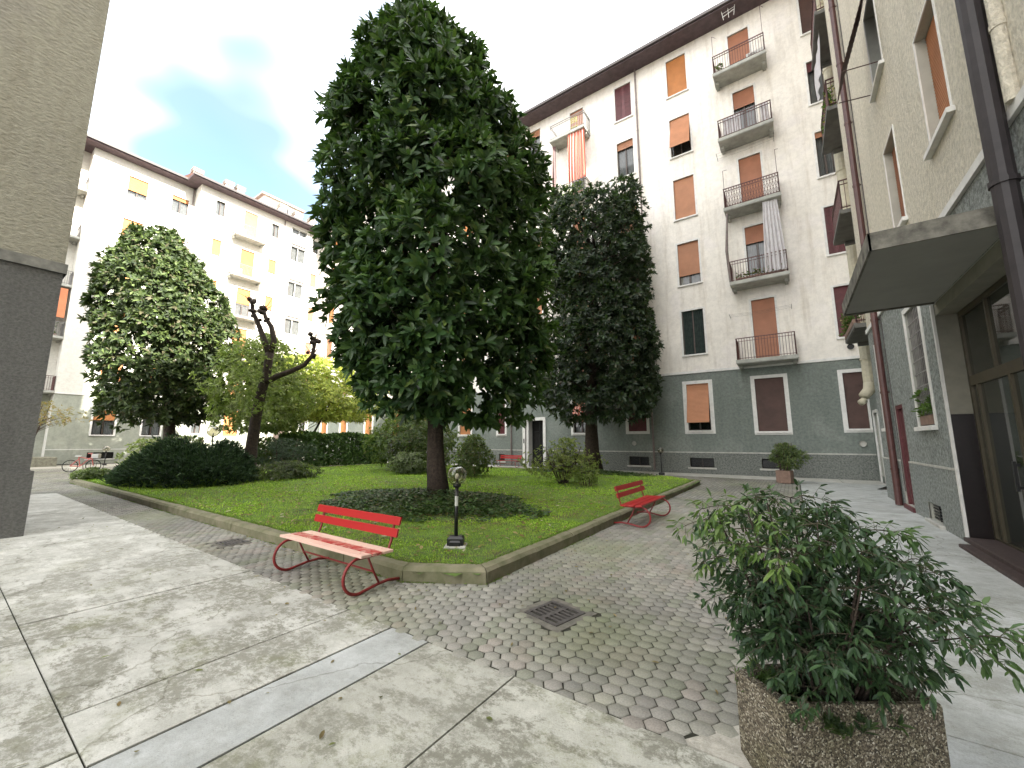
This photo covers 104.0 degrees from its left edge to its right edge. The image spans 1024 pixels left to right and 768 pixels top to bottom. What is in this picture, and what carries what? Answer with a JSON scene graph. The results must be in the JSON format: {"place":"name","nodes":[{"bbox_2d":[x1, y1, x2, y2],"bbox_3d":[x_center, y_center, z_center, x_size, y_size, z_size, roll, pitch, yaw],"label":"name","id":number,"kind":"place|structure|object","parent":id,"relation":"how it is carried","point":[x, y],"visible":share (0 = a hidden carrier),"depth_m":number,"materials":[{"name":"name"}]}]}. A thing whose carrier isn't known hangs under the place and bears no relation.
{"place":"outdoors","nodes":[
{"label":"outdoors","id":0,"kind":"place"},
{"bbox_2d":[85,463,701,575],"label":"lawn ground","id":1,"kind":"structure","parent":0,"point":[480,549],"depth_m":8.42,"materials":[{"name":"green plant"}]},
{"bbox_2d":[68,462,110,479],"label":"ground shrub","id":2,"kind":"object","parent":1,"relation":"on","point":[92,472],"visible":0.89,"depth_m":16.07,"materials":[{"name":"green plant"}]},
{"bbox_2d":[76,221,244,437],"bbox_3d":[-20.628,-2.485,24.061,7.931,15.166,7.654,-6,-10,34],"label":"magnolia tree","id":3,"kind":"object","parent":1,"relation":"on","point":[177,282],"visible":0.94,"depth_m":22.10,"materials":[{"name":"green plant"}]},
{"bbox_2d":[98,432,260,488],"bbox_3d":[-12.518,2.863,15.403,7.693,2.031,4.416,-6,-10,34],"label":"juniper bush","id":4,"kind":"object","parent":1,"relation":"on","point":[166,460],"visible":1,"depth_m":13.67,"materials":[{"name":"green plant"}]},
{"bbox_2d":[219,290,327,479],"bbox_3d":[-9.659,-0.149,16.020,3.638,7.968,3.093,-6,-10,34],"label":"pollarded tree","id":5,"kind":"object","parent":1,"relation":"on","point":[259,392],"visible":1,"depth_m":16.01,"materials":[{"name":"brown plant"}]},
{"bbox_2d":[252,457,324,480],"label":"ground shrub","id":6,"kind":"object","parent":1,"relation":"on","point":[285,469],"visible":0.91,"depth_m":15.54,"materials":[{"name":"green plant"}]},
{"bbox_2d":[257,437,323,464],"bbox_3d":[-9.957,3.203,17.757,3.188,1.752,2.416,-2,-9,12],"label":"dwarf pine","id":7,"kind":"object","parent":1,"relation":"on","point":[283,453],"visible":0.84,"depth_m":17.54,"materials":[{"name":"green plant"}]},
{"bbox_2d":[275,430,387,466],"bbox_3d":[-11.341,4.303,26.074,1.856,2.536,7.121,-6,-10,34],"label":"clipped hedge","id":8,"kind":"object","parent":1,"relation":"on","point":[352,451],"visible":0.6,"depth_m":25.34,"materials":[{"name":"green plant"}]},
{"bbox_2d":[384,451,426,474],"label":"variegated shrub","id":9,"kind":"object","parent":1,"relation":"on","point":[409,466],"visible":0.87,"depth_m":17.86,"materials":[{"name":"green plant"}]},
{"bbox_2d":[175,476,636,561],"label":"fallen leaves","id":10,"kind":"object","parent":1,"relation":"on","point":[421,547],"visible":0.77,"depth_m":8.70,"materials":[{"name":"green plant"}]},
{"bbox_2d":[361,415,469,468],"bbox_3d":[-4.857,3.047,20.945,5.244,3.035,5.483,-6,-10,34],"label":"shrub cluster","id":11,"kind":"object","parent":1,"relation":"on","point":[411,431],"visible":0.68,"depth_m":20.12,"materials":[{"name":"green plant"}]},
{"bbox_2d":[304,0,561,499],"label":"magnolia tree","id":12,"kind":"object","parent":1,"relation":"on","point":[416,141],"visible":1,"depth_m":9.32,"materials":[{"name":"green plant"}]},
{"bbox_2d":[317,487,550,522],"bbox_3d":[-2.060,2.680,9.554,6.478,0.364,4.047,-6,-10,34],"label":"ivy","id":13,"kind":"object","parent":1,"relation":"on","point":[403,495],"visible":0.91,"depth_m":8.72,"materials":[{"name":"green plant"}]},
{"bbox_2d":[444,467,466,548],"bbox_3d":[-0.797,1.780,5.745,0.300,1.220,0.290,0,-8,1],"label":"globe lamp","id":14,"kind":"object","parent":1,"relation":"on","point":[456,540],"visible":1,"depth_m":5.68,"materials":[{"name":"metal"}]},
{"bbox_2d":[448,433,497,476],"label":"evergreen shrub","id":15,"kind":"object","parent":1,"relation":"on","point":[476,445],"visible":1,"depth_m":16.64,"materials":[{"name":"green plant"}]},
{"bbox_2d":[516,437,608,483],"bbox_3d":[1.761,2.695,14.147,2.838,1.698,3.289,-6,-10,34],"label":"azalea bush","id":16,"kind":"object","parent":1,"relation":"on","point":[560,459],"visible":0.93,"depth_m":13.84,"materials":[{"name":"green plant"}]},
{"bbox_2d":[573,458,601,485],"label":"azalea bush","id":17,"kind":"object","parent":1,"relation":"on","point":[591,477],"visible":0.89,"depth_m":13.15,"materials":[{"name":"green plant"}]},
{"bbox_2d":[523,468,657,476],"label":"ivy","id":18,"kind":"object","parent":1,"relation":"on","point":[609,472],"visible":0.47,"depth_m":18.30,"materials":[{"name":"green plant"}]},
{"bbox_2d":[537,172,664,469],"bbox_3d":[4.633,-3.290,21.782,6.839,15.839,6.577,-6,-10,34],"label":"magnolia tree","id":19,"kind":"object","parent":1,"relation":"on","point":[585,275],"visible":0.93,"depth_m":20.06,"materials":[{"name":"green plant"}]},
{"bbox_2d":[0,463,809,767],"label":"paved path","id":20,"kind":"structure","parent":0,"point":[665,562],"depth_m":3.95,"materials":[{"name":"grey stone"}]},
{"bbox_2d":[62,453,100,471],"bbox_3d":[-23.785,4.346,22.144,1.619,1.032,0.482,4,-9,-25],"label":"bicycle","id":21,"kind":"object","parent":20,"relation":"on","point":[93,456],"visible":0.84,"depth_m":22.16,"materials":[{"name":"metal"}]},
{"bbox_2d":[114,437,158,464],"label":"flowering shrub","id":22,"kind":"object","parent":20,"relation":"on","point":[141,441],"visible":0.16,"depth_m":19.10,"materials":[{"name":"green plant"}]},
{"bbox_2d":[126,434,212,459],"bbox_3d":[-17.324,3.595,20.945,3.820,1.924,4.170,-3,-9,21],"label":"flowering shrub","id":23,"kind":"object","parent":20,"relation":"on","point":[200,440],"visible":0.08,"depth_m":21.00,"materials":[{"name":"green plant"}]},
{"bbox_2d":[208,538,252,548],"bbox_3d":[-4.533,2.588,6.483,0.510,0.054,0.510,-6,-10,34],"label":"drain grate","id":24,"kind":"object","parent":20,"relation":"on","point":[233,542],"visible":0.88,"depth_m":6.46,"materials":[{"name":"metal"}]},
{"bbox_2d":[188,330,323,451],"bbox_3d":[-13.757,0.903,22.004,5.735,7.827,6.330,-6,-10,34],"label":"young tree","id":25,"kind":"object","parent":20,"relation":"on","point":[275,425],"visible":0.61,"depth_m":21.20,"materials":[{"name":"green plant"}]},
{"bbox_2d":[257,436,277,466],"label":"round shrub","id":26,"kind":"object","parent":20,"relation":"on","point":[260,445],"visible":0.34,"depth_m":26.72,"materials":[{"name":"green plant"}]},
{"bbox_2d":[234,354,389,430],"bbox_3d":[-14.313,1.824,29.613,12.583,8.259,11.420,-6,-10,34],"label":"maple tree","id":27,"kind":"object","parent":20,"relation":"on","point":[344,407],"visible":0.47,"depth_m":28.02,"materials":[{"name":"green plant"}]},
{"bbox_2d":[272,504,401,596],"bbox_3d":[-2.132,1.942,4.827,1.720,0.748,0.744,-6,-10,34],"label":"park bench","id":28,"kind":"object","parent":20,"relation":"on","point":[358,550],"visible":1,"depth_m":4.81,"materials":[{"name":"red wood"}]},
{"bbox_2d":[70,463,699,584],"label":"kerb","id":29,"kind":"structure","parent":20,"relation":"on","point":[488,571],"depth_m":5.87,"materials":[{"name":"concrete"}]},
{"bbox_2d":[71,478,699,584],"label":"kerb weeds","id":30,"kind":"object","parent":20,"relation":"on","point":[445,562],"visible":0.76,"depth_m":7.02,"materials":[{"name":"green plant"}]},
{"bbox_2d":[3,503,784,766],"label":"leaf litter","id":31,"kind":"object","parent":20,"relation":"on","point":[321,735],"visible":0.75,"depth_m":3.61,"materials":[{"name":"brown plant"}]},
{"bbox_2d":[517,597,596,631],"bbox_3d":[0.405,2.196,3.803,0.570,0.054,0.570,7,-11,-42],"label":"drain grate","id":32,"kind":"object","parent":20,"relation":"in","point":[569,621],"visible":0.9,"depth_m":3.77,"materials":[{"name":"metal"}]},
{"bbox_2d":[614,480,670,527],"bbox_3d":[2.713,2.450,8.300,0.744,0.748,1.720,-6,-10,34],"label":"park bench","id":33,"kind":"object","parent":20,"relation":"on","point":[640,502],"visible":1,"depth_m":8.17,"materials":[{"name":"red wood"}]},
{"bbox_2d":[775,470,793,483],"bbox_3d":[10.875,3.696,15.944,0.591,0.500,0.601,-6,-10,34],"label":"flower pot","id":34,"kind":"object","parent":20,"relation":"on","point":[784,477],"visible":0.94,"depth_m":15.74,"materials":[{"name":"ceramic"}]},
{"bbox_2d":[767,442,812,470],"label":"potted shrub","id":35,"kind":"object","parent":34,"relation":"in","point":[788,453],"visible":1,"depth_m":15.87,"materials":[{"name":"green plant"}]},
{"bbox_2d":[88,0,722,224],"label":"sky","id":36,"kind":"structure","parent":0,"point":[223,89],"materials":[{"name":"white"}]},
{"bbox_2d":[59,463,886,540],"bbox_3d":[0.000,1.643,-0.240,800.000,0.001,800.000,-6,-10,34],"label":"ground","id":37,"kind":"structure","parent":0,"point":[524,466],"depth_m":27.98,"materials":[{"name":"stone"}]},
{"bbox_2d":[32,133,320,464],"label":"apartment building","id":38,"kind":"structure","parent":37,"relation":"on","point":[270,253],"depth_m":35.81,"materials":[{"name":"beige paint"}]},
{"bbox_2d":[56,288,68,317],"bbox_3d":[-34.907,-6.336,28.888,0.110,2.300,3.700,-6,-10,34],"label":"loggia blind","id":39,"kind":"object","parent":38,"relation":"attached to","point":[61,308],"visible":0.13,"depth_m":30.23,"materials":[{"name":"orange fabric"}]},
{"bbox_2d":[84,452,114,459],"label":"window","id":40,"kind":"structure","parent":38,"relation":"in","point":[109,454],"depth_m":31.40,"materials":[{"name":"glass"}]},
{"bbox_2d":[88,409,116,435],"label":"window","id":41,"kind":"structure","parent":38,"relation":"in","point":[93,430],"depth_m":31.58,"materials":[{"name":"grey wood"}]},
{"bbox_2d":[120,217,143,243],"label":"window","id":42,"kind":"structure","parent":38,"relation":"in","point":[125,222],"depth_m":33.68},
{"bbox_2d":[125,175,149,202],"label":"window","id":43,"kind":"structure","parent":38,"relation":"in","point":[138,189],"depth_m":34.49,"materials":[{"name":"yellow wood"}]},
{"bbox_2d":[139,419,161,435],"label":"window","id":44,"kind":"structure","parent":38,"relation":"in","point":[144,431],"depth_m":33.88,"materials":[{"name":"grey wood"}]},
{"bbox_2d":[169,194,189,217],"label":"window","id":45,"kind":"structure","parent":38,"relation":"in","point":[179,206],"depth_m":36.86,"materials":[{"name":"white wood"}]},
{"bbox_2d":[209,237,221,257],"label":"window","id":46,"kind":"structure","parent":38,"relation":"in","point":[215,250],"depth_m":37.64,"materials":[{"name":"yellow wood"}]},
{"bbox_2d":[214,199,226,218],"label":"window","id":47,"kind":"structure","parent":38,"relation":"in","point":[219,208],"depth_m":38.26,"materials":[{"name":"white wood"}]},
{"bbox_2d":[234,287,251,316],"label":"window","id":48,"kind":"structure","parent":38,"relation":"in","point":[239,299],"depth_m":39.11,"materials":[{"name":"yellow wood"}]},
{"bbox_2d":[239,248,254,276],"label":"window","id":49,"kind":"structure","parent":38,"relation":"in","point":[246,257],"depth_m":39.73,"materials":[{"name":"yellow"}]},
{"bbox_2d":[243,210,258,238],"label":"window","id":50,"kind":"structure","parent":38,"relation":"in","point":[250,219],"depth_m":40.33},
{"bbox_2d":[267,258,276,275],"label":"window","id":51,"kind":"structure","parent":38,"relation":"in","point":[271,269],"depth_m":41.64,"materials":[{"name":"yellow wood"}]},
{"bbox_2d":[283,314,300,336],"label":"window","id":52,"kind":"structure","parent":38,"relation":"in","point":[291,324],"depth_m":42.91,"materials":[{"name":"white wood"}]},
{"bbox_2d":[286,278,303,300],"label":"window","id":53,"kind":"structure","parent":38,"relation":"in","point":[294,288],"depth_m":43.51,"materials":[{"name":"white wood"}]},
{"bbox_2d":[289,242,306,265],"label":"window","id":54,"kind":"structure","parent":38,"relation":"in","point":[297,254],"depth_m":44.08,"materials":[{"name":"white wood"}]},
{"bbox_2d":[308,0,879,480],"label":"apartment building","id":55,"kind":"structure","parent":37,"relation":"on","point":[752,370],"depth_m":21.46,"materials":[{"name":"beige paint"}]},
{"bbox_2d":[496,400,506,435],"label":"window","id":56,"kind":"structure","parent":55,"relation":"in","point":[503,432],"depth_m":28.52,"materials":[{"name":"white wood"}]},
{"bbox_2d":[552,146,556,188],"bbox_3d":[2.889,-14.835,27.444,0.320,3.300,0.160,-3,-9,17],"label":"rolled awning","id":57,"kind":"object","parent":55,"relation":"hanging from","point":[554,164],"visible":0.91,"depth_m":27.48,"materials":[{"name":"white fabric"}]},
{"bbox_2d":[568,105,583,129],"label":"window","id":58,"kind":"structure","parent":55,"relation":"in","point":[581,115],"depth_m":28.05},
{"bbox_2d":[568,128,585,183],"bbox_3d":[4.260,-15.128,26.472,1.350,3.600,0.202,-6,-10,34],"label":"balcony curtain","id":59,"kind":"object","parent":55,"relation":"hanging from","point":[576,158],"visible":1,"depth_m":26.47,"materials":[{"name":"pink fabric"}]},
{"bbox_2d":[571,400,585,434],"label":"window","id":60,"kind":"structure","parent":55,"relation":"in","point":[578,431],"depth_m":25.23,"materials":[{"name":"white wood"}]},
{"bbox_2d":[613,80,632,123],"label":"window","id":61,"kind":"structure","parent":55,"relation":"in","point":[622,97],"depth_m":26.09,"materials":[{"name":"purple wood"}]},
{"bbox_2d":[615,136,635,180],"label":"window","id":62,"kind":"structure","parent":55,"relation":"in","point":[626,165],"depth_m":25.61,"materials":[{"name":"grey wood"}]},
{"bbox_2d":[625,398,649,433],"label":"window","id":63,"kind":"structure","parent":55,"relation":"in","point":[643,427],"depth_m":23.00,"materials":[{"name":"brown wood"}]},
{"bbox_2d":[627,456,650,466],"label":"window","id":64,"kind":"structure","parent":55,"relation":"in","point":[635,461],"depth_m":22.78,"materials":[{"name":"stone"}]},
{"bbox_2d":[664,51,688,99],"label":"window","id":65,"kind":"structure","parent":55,"relation":"in","point":[676,82],"depth_m":24.24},
{"bbox_2d":[667,111,692,159],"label":"window","id":66,"kind":"structure","parent":55,"relation":"in","point":[680,138],"depth_m":23.54,"materials":[{"name":"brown wood"}]},
{"bbox_2d":[671,172,697,221],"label":"window","id":67,"kind":"structure","parent":55,"relation":"in","point":[684,193],"depth_m":23.09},
{"bbox_2d":[675,237,702,287],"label":"window","id":68,"kind":"structure","parent":55,"relation":"in","point":[689,270],"depth_m":22.53,"materials":[{"name":"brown wood"}]},
{"bbox_2d":[679,306,707,356],"bbox_3d":[9.953,-2.839,21.928,1.300,2.655,0.290,-6,-10,34],"label":"window","id":69,"kind":"structure","parent":55,"relation":"in","point":[694,332],"depth_m":21.97,"materials":[{"name":"green wood"}]},
{"bbox_2d":[682,379,715,433],"bbox_3d":[9.847,1.208,21.183,1.480,2.841,0.658,-6,-10,34],"label":"window","id":70,"kind":"structure","parent":55,"relation":"in","point":[698,403],"depth_m":21.19,"materials":[{"name":"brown wood"}]},
{"bbox_2d":[688,458,716,469],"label":"window","id":71,"kind":"structure","parent":55,"relation":"in","point":[696,463],"depth_m":20.93,"materials":[{"name":"stone"}]},
{"bbox_2d":[723,113,740,134],"bbox_3d":[11.644,-13.751,21.204,0.800,1.050,0.157,-6,-10,34],"label":"hanging laundry","id":72,"kind":"object","parent":55,"relation":"hanging from","point":[737,124],"visible":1,"depth_m":21.19,"materials":[{"name":"white fabric"}]},
{"bbox_2d":[725,24,751,65],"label":"window","id":73,"kind":"structure","parent":55,"relation":"in","point":[743,35],"depth_m":22.39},
{"bbox_2d":[730,82,758,128],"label":"window","id":74,"kind":"structure","parent":55,"relation":"in","point":[742,100],"depth_m":21.83,"materials":[{"name":"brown wood"}]},
{"bbox_2d":[736,150,765,202],"bbox_3d":[12.651,-10.666,21.153,1.200,3.190,0.113,-6,-10,34],"label":"window","id":75,"kind":"structure","parent":55,"relation":"in","point":[749,168],"depth_m":21.24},
{"bbox_2d":[742,221,764,275],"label":"window","id":76,"kind":"structure","parent":55,"relation":"in","point":[754,236],"depth_m":20.78,"materials":[{"name":"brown wood"}]},
{"bbox_2d":[735,263,783,280],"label":"balcony plants","id":77,"kind":"object","parent":55,"relation":"on","point":[755,271],"visible":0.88,"depth_m":19.73,"materials":[{"name":"green plant"}]},
{"bbox_2d":[748,295,781,357],"bbox_3d":[12.651,-2.760,19.996,1.200,3.290,0.113,-6,-10,34],"label":"window","id":78,"kind":"structure","parent":55,"relation":"in","point":[763,323],"depth_m":20.05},
{"bbox_2d":[750,373,792,434],"bbox_3d":[12.611,1.000,19.495,1.540,2.923,0.290,-6,-10,34],"label":"window","id":79,"kind":"structure","parent":55,"relation":"in","point":[770,398],"depth_m":19.49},
{"bbox_2d":[762,199,786,272],"bbox_3d":[12.672,-7.240,19.427,0.920,3.650,0.172,-6,-10,34],"label":"hanging sheet","id":80,"kind":"object","parent":55,"relation":"hanging from","point":[773,237],"visible":1,"depth_m":19.41,"materials":[{"name":"white fabric"}]},
{"bbox_2d":[760,459,793,470],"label":"window","id":81,"kind":"structure","parent":55,"relation":"in","point":[765,462],"depth_m":19.26,"materials":[{"name":"glass"}]},
{"bbox_2d":[796,0,811,37],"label":"window","id":82,"kind":"structure","parent":55,"relation":"in","point":[804,7],"depth_m":20.66,"materials":[{"name":"brown wood"}]},
{"bbox_2d":[803,59,823,106],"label":"window","id":83,"kind":"structure","parent":55,"relation":"in","point":[809,74],"depth_m":20.15,"materials":[{"name":"white wood"}]},
{"bbox_2d":[812,129,835,179],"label":"window","id":84,"kind":"structure","parent":55,"relation":"in","point":[825,166],"depth_m":19.55,"materials":[{"name":"white wood"}]},
{"bbox_2d":[821,203,845,256],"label":"window","id":85,"kind":"structure","parent":55,"relation":"in","point":[826,213],"depth_m":18.96,"materials":[{"name":"white wood"}]},
{"bbox_2d":[830,283,848,339],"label":"window","id":86,"kind":"structure","parent":55,"relation":"in","point":[837,293],"depth_m":18.44,"materials":[{"name":"red paint"}]},
{"bbox_2d":[837,368,872,432],"bbox_3d":[15.212,0.728,17.703,1.060,2.823,0.290,-6,-10,34],"label":"window","id":87,"kind":"structure","parent":55,"relation":"in","point":[855,417],"depth_m":17.76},
{"bbox_2d":[810,0,1023,587],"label":"apartment building","id":88,"kind":"structure","parent":37,"relation":"on","point":[923,136],"depth_m":6.49,"materials":[{"name":"paint"}]},
{"bbox_2d":[814,36,820,103],"bbox_3d":[12.306,-12.654,16.096,0.142,1.700,2.000,-6,-10,34],"label":"balcony blind","id":89,"kind":"object","parent":88,"relation":"hanging from","point":[817,71],"visible":1,"depth_m":16.11,"materials":[{"name":"white fabric"}]},
{"bbox_2d":[821,85,835,133],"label":"balcony plants","id":90,"kind":"object","parent":88,"relation":"on","point":[830,101],"visible":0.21,"depth_m":14.99,"materials":[{"name":"green plant"}]},
{"bbox_2d":[838,314,860,339],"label":"balcony plants","id":91,"kind":"object","parent":88,"relation":"on","point":[851,320],"visible":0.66,"depth_m":14.40,"materials":[{"name":"green plant"}]},
{"bbox_2d":[863,0,884,102],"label":"window","id":92,"kind":"structure","parent":88,"relation":"in","point":[875,84],"depth_m":8.78,"materials":[{"name":"white wood"}]},
{"bbox_2d":[872,409,885,481],"bbox_3d":[14.801,2.496,16.096,0.070,2.920,1.190,-6,-10,34],"label":"white door","id":93,"kind":"structure","parent":88,"relation":"in","point":[876,410],"depth_m":16.38,"materials":[{"name":"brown wood"}]},
{"bbox_2d":[882,124,907,227],"bbox_3d":[8.120,-4.201,8.409,0.290,2.116,1.180,-6,-10,34],"label":"window","id":94,"kind":"structure","parent":88,"relation":"in","point":[904,218],"depth_m":8.60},
{"bbox_2d":[895,404,915,512],"bbox_3d":[9.624,1.763,9.705,0.275,2.520,0.980,-6,-10,34],"label":"red door","id":95,"kind":"structure","parent":88,"relation":"in","point":[899,411],"depth_m":9.89,"materials":[{"name":"red paint"}]},
{"bbox_2d":[901,306,938,430],"bbox_3d":[8.246,-0.383,8.033,0.290,2.613,1.360,-6,-10,34],"label":"window","id":96,"kind":"structure","parent":88,"relation":"in","point":[917,322],"depth_m":8.11,"materials":[{"name":"brown stone"}]},
{"bbox_2d":[910,386,934,424],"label":"balcony plants","id":97,"kind":"object","parent":88,"relation":"on","point":[927,419],"visible":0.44,"depth_m":7.91,"materials":[{"name":"green plant"}]},
{"bbox_2d":[912,0,955,160],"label":"window","id":98,"kind":"structure","parent":88,"relation":"in","point":[946,109],"depth_m":6.21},
{"bbox_2d":[925,501,945,529],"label":"window","id":99,"kind":"structure","parent":88,"relation":"in","point":[929,520],"depth_m":7.87,"materials":[{"name":"stone"}]},
{"bbox_2d":[0,461,1023,767],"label":"pavement","id":100,"kind":"structure","parent":0,"point":[170,623],"depth_m":2.73,"materials":[{"name":"concrete"}]},
{"bbox_2d":[30,456,56,466],"bbox_3d":[-32.855,5.135,26.197,2.400,0.620,3.800,-6,-10,34],"label":"planter trough","id":101,"kind":"object","parent":100,"relation":"on","point":[49,461],"visible":0.57,"depth_m":26.60,"materials":[{"name":"concrete"}]},
{"bbox_2d":[36,400,92,434],"bbox_3d":[-31.794,2.899,26.375,4.926,3.937,5.074,-1,-8,4],"label":"japanese maple","id":102,"kind":"object","parent":101,"relation":"on","point":[63,420],"visible":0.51,"depth_m":27.12,"materials":[{"name":"brown plant"}]},
{"bbox_2d":[0,0,109,538],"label":"apartment building","id":103,"kind":"structure","parent":100,"relation":"on","point":[50,53],"depth_m":7.35,"materials":[{"name":"paint"}]},
{"bbox_2d":[735,664,950,767],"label":"planter","id":104,"kind":"object","parent":100,"relation":"on","point":[772,735],"visible":0.63,"depth_m":1.69,"materials":[{"name":"stone"}]},
{"bbox_2d":[730,655,806,694],"bbox_3d":[1.209,1.429,1.947,0.296,0.112,0.298,4,-9,-25],"label":"trailing weed","id":105,"kind":"object","parent":104,"relation":"on","point":[762,677],"visible":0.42,"depth_m":1.93,"materials":[{"name":"green plant"}]},
{"bbox_2d":[741,657,914,738],"bbox_3d":[1.357,1.446,1.877,0.544,0.120,0.595,1,-8,-9],"label":"trailing weed","id":106,"kind":"object","parent":104,"relation":"on","point":[841,728],"visible":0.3,"depth_m":1.68,"materials":[{"name":"green plant"}]},
{"bbox_2d":[666,478,1023,727],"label":"potted nandina","id":107,"kind":"object","parent":104,"relation":"in","point":[837,644],"visible":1,"depth_m":1.80,"materials":[{"name":"green plant"}]},
{"bbox_2d":[725,213,731,282],"bbox_3d":[11.045,-6.961,20.477,0.255,3.705,0.137,-4,-9,23],"label":"curtain","id":108,"kind":"object","parent":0,"point":[727,256],"visible":1,"depth_m":20.43,"materials":[{"name":"grey fabric"}]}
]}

